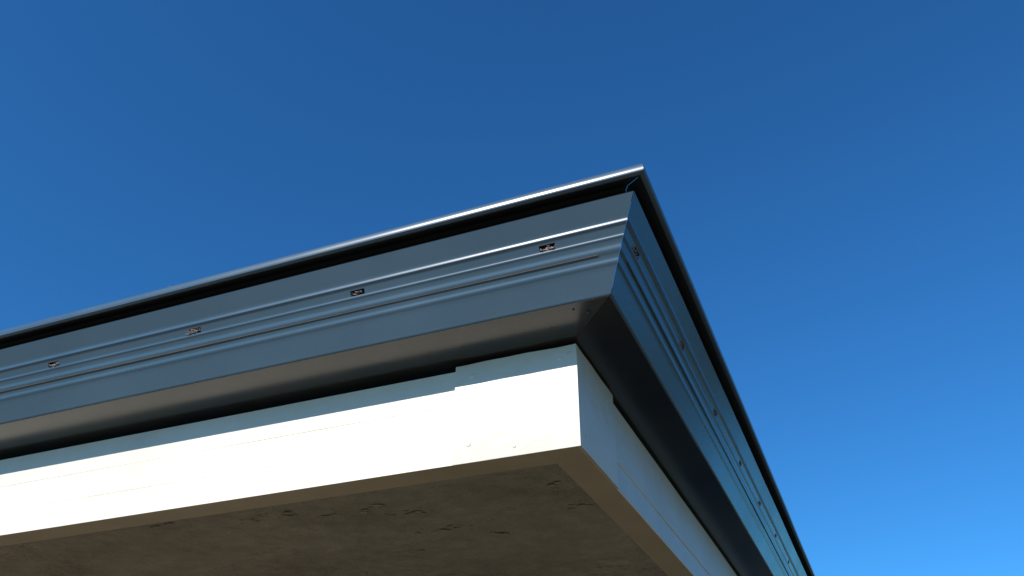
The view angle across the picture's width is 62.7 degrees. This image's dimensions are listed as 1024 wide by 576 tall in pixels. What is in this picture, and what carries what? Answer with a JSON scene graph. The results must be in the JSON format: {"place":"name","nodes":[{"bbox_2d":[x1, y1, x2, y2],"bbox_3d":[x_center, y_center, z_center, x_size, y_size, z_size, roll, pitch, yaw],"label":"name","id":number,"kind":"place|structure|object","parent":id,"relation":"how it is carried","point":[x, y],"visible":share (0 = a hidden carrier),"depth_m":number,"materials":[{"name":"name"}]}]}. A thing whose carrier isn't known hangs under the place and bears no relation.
{"place":"outdoors","nodes":[
{"label":"outdoors","id":0,"kind":"place"},
{"bbox_2d":[0,0,1023,575],"label":"sky","id":1,"kind":"structure","parent":0,"point":[838,185],"materials":[{"name":"blue"}]},
{"bbox_3d":[-2.603,2.992,7.603,10.120,1.250,10.120,-13,-35,19],"label":"roof","id":2,"kind":"object","parent":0,"visible":0},
{"bbox_2d":[0,164,814,575],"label":"rain gutter","id":3,"kind":"object","parent":2,"relation":"attached to","point":[538,270],"visible":0.96,"depth_m":1.85,"materials":[{"name":"painted metal"},{"name":"metal"}]},
{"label":"paving","id":4,"kind":"structure","parent":0,"visible":0},
{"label":"walls","id":5,"kind":"object","parent":4,"relation":"on","visible":0},
{"bbox_2d":[0,464,667,575],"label":"soffit","id":6,"kind":"structure","parent":5,"relation":"attached to","point":[538,521],"depth_m":2.12,"materials":[{"name":"paint"}]},
{"bbox_2d":[0,436,576,545],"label":"fascia board","id":7,"kind":"object","parent":6,"relation":"on","point":[421,462],"visible":0.92,"depth_m":1.83,"materials":[{"name":"white paint"}]},
{"bbox_2d":[0,406,453,511],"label":"fascia board","id":8,"kind":"object","parent":7,"relation":"on","point":[386,432],"visible":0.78,"depth_m":1.88,"materials":[{"name":"white paint"}]},
{"bbox_2d":[0,372,455,486],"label":"fascia board top","id":9,"kind":"object","parent":8,"relation":"on","point":[412,396],"visible":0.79,"depth_m":1.92,"materials":[{"name":"white paint"}]},
{"bbox_2d":[452,344,580,465],"bbox_3d":[0.006,0.231,1.673,0.267,0.219,0.006,-13,-35,19],"label":"corner cover","id":10,"kind":"object","parent":7,"relation":"on","point":[526,403],"visible":1,"depth_m":1.67,"materials":[{"name":"white metal"}]},
{"bbox_2d":[576,345,618,488],"bbox_3d":[0.175,0.267,1.728,0.006,0.218,0.254,-13,-35,18],"label":"corner cover return","id":11,"kind":"object","parent":10,"relation":"attached to","point":[597,428],"visible":1,"depth_m":1.72,"materials":[{"name":"white paint"}]},
{"bbox_2d":[150,481,620,568],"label":"plaster flakes","id":12,"kind":"object","parent":6,"relation":"on","point":[364,511],"visible":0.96,"depth_m":1.95,"materials":[{"name":"paint"}]},
{"bbox_2d":[557,447,708,575],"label":"fascia board","id":13,"kind":"object","parent":6,"relation":"on","point":[630,510],"visible":0.9,"depth_m":1.95,"materials":[{"name":"white paint"}]},
{"bbox_2d":[615,434,723,575],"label":"fascia board","id":14,"kind":"object","parent":13,"relation":"on","point":[631,468],"visible":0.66,"depth_m":2.15,"materials":[{"name":"white paint"}]},
{"bbox_2d":[613,404,736,575],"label":"fascia board top","id":15,"kind":"object","parent":14,"relation":"on","point":[634,446],"visible":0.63,"depth_m":2.25,"materials":[{"name":"white paint"}]}
]}

